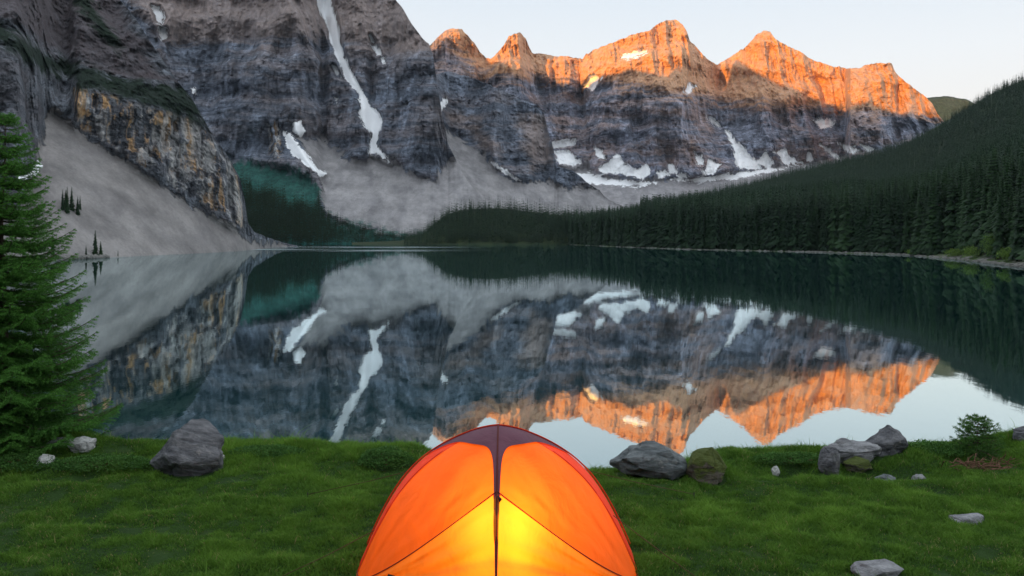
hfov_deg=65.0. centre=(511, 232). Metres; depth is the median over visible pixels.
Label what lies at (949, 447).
shrub
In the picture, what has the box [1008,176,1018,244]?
spruce tree
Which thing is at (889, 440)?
boulder
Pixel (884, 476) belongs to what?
rock
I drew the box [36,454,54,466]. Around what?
rock
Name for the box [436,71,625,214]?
mountain
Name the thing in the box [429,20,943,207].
mountain
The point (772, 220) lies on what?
forest
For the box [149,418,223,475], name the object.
boulder
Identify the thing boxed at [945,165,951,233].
spruce tree
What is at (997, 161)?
spruce tree
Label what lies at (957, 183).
spruce tree
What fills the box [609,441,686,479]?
boulder
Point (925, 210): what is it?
spruce tree
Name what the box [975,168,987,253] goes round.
spruce tree
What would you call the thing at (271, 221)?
forest
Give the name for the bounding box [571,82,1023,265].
hill
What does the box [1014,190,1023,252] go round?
spruce tree
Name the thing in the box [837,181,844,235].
spruce tree
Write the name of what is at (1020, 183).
spruce tree
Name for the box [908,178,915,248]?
spruce tree
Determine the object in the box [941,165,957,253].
spruce tree
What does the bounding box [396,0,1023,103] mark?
sky
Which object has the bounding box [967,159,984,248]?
spruce tree
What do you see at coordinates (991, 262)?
gravel
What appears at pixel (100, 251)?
spruce tree
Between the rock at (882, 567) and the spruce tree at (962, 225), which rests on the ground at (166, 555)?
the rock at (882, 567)
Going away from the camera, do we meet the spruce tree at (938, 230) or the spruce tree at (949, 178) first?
the spruce tree at (938, 230)
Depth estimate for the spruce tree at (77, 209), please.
230.55 m
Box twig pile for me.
[941,453,1021,471]
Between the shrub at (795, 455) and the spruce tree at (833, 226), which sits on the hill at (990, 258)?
the spruce tree at (833, 226)
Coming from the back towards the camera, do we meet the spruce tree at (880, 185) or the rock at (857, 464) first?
the spruce tree at (880, 185)
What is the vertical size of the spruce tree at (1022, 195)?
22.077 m
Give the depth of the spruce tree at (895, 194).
269.87 m
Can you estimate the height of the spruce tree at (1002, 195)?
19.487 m
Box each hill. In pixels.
[352,208,569,244]
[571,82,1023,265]
[927,96,972,120]
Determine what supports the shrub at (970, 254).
on the hill at (990, 258)
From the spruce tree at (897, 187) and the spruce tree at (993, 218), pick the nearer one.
the spruce tree at (993, 218)
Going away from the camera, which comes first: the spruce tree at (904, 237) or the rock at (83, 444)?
the rock at (83, 444)
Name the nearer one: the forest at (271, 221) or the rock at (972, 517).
the rock at (972, 517)
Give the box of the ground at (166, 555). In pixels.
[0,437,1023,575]
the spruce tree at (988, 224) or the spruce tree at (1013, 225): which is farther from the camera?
the spruce tree at (988, 224)
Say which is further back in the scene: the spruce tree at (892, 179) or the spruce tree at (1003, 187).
the spruce tree at (892, 179)
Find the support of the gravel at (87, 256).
on the mountain at (96, 97)
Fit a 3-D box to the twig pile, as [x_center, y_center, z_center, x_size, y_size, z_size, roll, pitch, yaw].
[5.251,2.586,8.985,1.012,0.279,0.608,0,0,-24]
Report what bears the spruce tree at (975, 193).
on the hill at (990, 258)
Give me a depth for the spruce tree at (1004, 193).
189.17 m
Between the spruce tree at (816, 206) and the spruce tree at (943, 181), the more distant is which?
the spruce tree at (816, 206)
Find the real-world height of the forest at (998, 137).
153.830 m
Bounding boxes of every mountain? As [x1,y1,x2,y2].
[0,0,296,260]
[120,0,494,243]
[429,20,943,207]
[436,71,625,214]
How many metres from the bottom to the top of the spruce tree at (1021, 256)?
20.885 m
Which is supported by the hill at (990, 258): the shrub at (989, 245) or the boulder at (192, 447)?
the shrub at (989, 245)
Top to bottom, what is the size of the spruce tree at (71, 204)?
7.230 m
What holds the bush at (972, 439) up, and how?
on the ground at (166, 555)
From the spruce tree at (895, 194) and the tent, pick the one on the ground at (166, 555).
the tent
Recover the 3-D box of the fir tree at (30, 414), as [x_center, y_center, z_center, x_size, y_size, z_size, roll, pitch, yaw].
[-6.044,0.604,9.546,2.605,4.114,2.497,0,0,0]
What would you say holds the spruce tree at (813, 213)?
on the hill at (990, 258)
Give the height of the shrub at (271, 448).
0.139 m
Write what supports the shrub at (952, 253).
on the hill at (990, 258)
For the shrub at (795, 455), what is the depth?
9.09 m
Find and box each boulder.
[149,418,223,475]
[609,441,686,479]
[686,447,726,485]
[818,446,839,475]
[828,438,881,463]
[866,425,908,456]
[1013,426,1023,441]
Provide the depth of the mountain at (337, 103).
619.09 m
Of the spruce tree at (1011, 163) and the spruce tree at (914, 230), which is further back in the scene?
the spruce tree at (914, 230)
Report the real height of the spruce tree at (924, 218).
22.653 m
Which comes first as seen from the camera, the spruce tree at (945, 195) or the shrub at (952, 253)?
the shrub at (952, 253)
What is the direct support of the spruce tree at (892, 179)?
on the hill at (990, 258)
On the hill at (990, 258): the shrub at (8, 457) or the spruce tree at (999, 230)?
the spruce tree at (999, 230)
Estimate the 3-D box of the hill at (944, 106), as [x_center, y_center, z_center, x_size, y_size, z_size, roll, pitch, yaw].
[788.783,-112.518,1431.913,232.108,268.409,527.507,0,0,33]
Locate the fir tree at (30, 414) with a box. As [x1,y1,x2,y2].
[0,112,123,460]
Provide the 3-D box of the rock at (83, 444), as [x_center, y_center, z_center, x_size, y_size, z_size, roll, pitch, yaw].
[-4.976,2.439,9.288,0.293,0.174,0.227,0,0,-17]
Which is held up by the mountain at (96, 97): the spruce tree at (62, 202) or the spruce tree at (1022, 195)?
the spruce tree at (62, 202)
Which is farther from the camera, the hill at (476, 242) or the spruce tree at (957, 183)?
the hill at (476, 242)
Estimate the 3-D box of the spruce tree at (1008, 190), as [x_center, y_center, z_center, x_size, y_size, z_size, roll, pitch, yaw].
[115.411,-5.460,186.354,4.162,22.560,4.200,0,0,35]
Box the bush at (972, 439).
[942,412,1012,461]
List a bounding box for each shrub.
[0,449,60,471]
[50,452,149,472]
[227,444,306,456]
[357,445,414,470]
[750,450,818,465]
[904,439,968,456]
[943,248,962,255]
[957,244,980,257]
[979,232,994,255]
[995,247,1011,260]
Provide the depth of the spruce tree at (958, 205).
224.42 m
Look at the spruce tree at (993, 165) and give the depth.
200.86 m
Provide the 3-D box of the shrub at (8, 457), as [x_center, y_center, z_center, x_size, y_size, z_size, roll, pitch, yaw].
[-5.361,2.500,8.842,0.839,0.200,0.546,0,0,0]
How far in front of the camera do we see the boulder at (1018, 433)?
9.77 m
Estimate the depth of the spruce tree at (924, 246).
235.41 m
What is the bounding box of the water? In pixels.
[7,244,1023,467]
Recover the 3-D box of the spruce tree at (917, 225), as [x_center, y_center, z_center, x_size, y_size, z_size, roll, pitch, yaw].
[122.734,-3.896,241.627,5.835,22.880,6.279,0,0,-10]
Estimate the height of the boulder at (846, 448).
0.289 m
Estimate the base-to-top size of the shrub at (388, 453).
0.227 m
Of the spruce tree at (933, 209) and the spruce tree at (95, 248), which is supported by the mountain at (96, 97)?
the spruce tree at (95, 248)
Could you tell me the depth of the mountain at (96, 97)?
278.52 m
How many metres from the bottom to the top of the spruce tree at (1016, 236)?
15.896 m
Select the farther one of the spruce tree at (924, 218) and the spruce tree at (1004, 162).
the spruce tree at (924, 218)
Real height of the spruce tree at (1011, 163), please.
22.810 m
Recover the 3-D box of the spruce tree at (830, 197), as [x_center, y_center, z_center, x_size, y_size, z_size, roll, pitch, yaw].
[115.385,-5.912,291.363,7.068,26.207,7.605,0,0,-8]
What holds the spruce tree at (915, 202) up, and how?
on the hill at (990, 258)
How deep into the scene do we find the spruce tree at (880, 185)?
269.32 m
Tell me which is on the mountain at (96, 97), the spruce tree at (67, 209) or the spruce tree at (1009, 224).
the spruce tree at (67, 209)
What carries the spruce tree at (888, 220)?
on the hill at (990, 258)
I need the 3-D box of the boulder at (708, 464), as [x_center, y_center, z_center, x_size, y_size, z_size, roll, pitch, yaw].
[2.070,2.474,8.578,0.435,0.390,0.374,0,0,0]
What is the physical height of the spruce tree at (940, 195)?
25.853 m
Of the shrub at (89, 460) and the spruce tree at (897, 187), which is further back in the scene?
the spruce tree at (897, 187)
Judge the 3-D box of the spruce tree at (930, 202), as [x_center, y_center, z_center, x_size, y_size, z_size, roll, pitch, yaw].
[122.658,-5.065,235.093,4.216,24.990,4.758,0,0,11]
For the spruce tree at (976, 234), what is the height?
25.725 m
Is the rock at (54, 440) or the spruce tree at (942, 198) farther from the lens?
the spruce tree at (942, 198)
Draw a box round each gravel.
[55,254,109,259]
[585,245,1023,267]
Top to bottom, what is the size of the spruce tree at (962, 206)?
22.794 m
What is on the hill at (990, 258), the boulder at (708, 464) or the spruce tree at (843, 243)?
the spruce tree at (843, 243)
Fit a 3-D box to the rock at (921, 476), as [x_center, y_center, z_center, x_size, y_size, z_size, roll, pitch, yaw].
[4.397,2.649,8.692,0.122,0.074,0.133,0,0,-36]
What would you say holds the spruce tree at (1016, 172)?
on the hill at (990, 258)
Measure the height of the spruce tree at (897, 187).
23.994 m
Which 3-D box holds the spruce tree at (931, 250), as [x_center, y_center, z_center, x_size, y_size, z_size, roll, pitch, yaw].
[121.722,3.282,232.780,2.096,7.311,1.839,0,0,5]
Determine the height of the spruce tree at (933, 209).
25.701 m
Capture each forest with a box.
[240,171,422,243]
[404,197,632,244]
[527,142,1017,253]
[583,75,1023,215]
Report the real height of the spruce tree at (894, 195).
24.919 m
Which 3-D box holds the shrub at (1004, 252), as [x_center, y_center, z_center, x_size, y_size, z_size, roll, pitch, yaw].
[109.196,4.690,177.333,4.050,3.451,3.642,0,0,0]
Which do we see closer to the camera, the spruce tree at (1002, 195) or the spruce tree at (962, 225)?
the spruce tree at (1002, 195)
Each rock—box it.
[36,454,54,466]
[46,437,72,447]
[67,436,96,452]
[771,466,779,475]
[843,456,872,472]
[850,559,903,575]
[874,474,896,479]
[911,474,925,480]
[948,513,983,524]
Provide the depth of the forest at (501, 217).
485.97 m
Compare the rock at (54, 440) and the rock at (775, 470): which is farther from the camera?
the rock at (54, 440)
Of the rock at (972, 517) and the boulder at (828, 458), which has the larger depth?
the boulder at (828, 458)
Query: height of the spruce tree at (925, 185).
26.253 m
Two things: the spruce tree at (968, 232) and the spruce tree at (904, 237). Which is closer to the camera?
the spruce tree at (968, 232)
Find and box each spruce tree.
[61,190,64,209]
[64,188,70,213]
[69,187,75,210]
[76,197,79,214]
[91,231,98,254]
[99,241,102,254]
[810,184,819,247]
[814,183,820,238]
[826,181,832,224]
[826,183,839,251]
[834,181,854,251]
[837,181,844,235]
[877,180,897,251]
[877,183,891,235]
[881,181,891,230]
[890,178,894,205]
[891,176,898,217]
[892,179,896,222]
[892,182,903,250]
[900,181,917,247]
[900,188,911,253]
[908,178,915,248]
[909,193,923,254]
[910,170,927,243]
[910,182,924,254]
[916,182,929,252]
[917,183,929,254]
[921,187,932,252]
[922,173,933,255]
[923,170,944,253]
[929,232,934,255]
[931,172,944,254]
[935,169,946,229]
[940,175,945,211]
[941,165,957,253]
[941,167,945,199]
[943,171,948,217]
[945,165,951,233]
[952,161,963,248]
[953,182,963,248]
[955,167,959,201]
[956,173,967,250]
[957,183,968,252]
[959,162,975,250]
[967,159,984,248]
[971,170,977,222]
[972,156,994,252]
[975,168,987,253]
[977,149,1000,240]
[981,174,995,256]
[984,173,999,251]
[991,176,1005,254]
[991,180,1006,259]
[992,158,1001,190]
[993,168,1006,246]
[994,163,1015,249]
[999,155,1012,189]
[1003,161,1012,239]
[1003,187,1013,250]
[1007,158,1023,246]
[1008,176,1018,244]
[1008,191,1023,260]
[1009,157,1015,192]
[1012,158,1018,189]
[1014,179,1023,223]
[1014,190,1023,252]
[1015,157,1023,194]
[1015,234,1023,262]
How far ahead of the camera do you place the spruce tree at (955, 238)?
223.64 m
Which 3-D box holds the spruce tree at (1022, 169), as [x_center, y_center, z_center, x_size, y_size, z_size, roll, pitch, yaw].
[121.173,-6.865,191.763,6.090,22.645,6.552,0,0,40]
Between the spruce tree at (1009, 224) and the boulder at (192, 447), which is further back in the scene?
the spruce tree at (1009, 224)
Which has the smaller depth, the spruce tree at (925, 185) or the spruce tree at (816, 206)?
the spruce tree at (925, 185)
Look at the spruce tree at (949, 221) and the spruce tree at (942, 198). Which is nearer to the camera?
the spruce tree at (949, 221)
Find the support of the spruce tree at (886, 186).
on the hill at (990, 258)

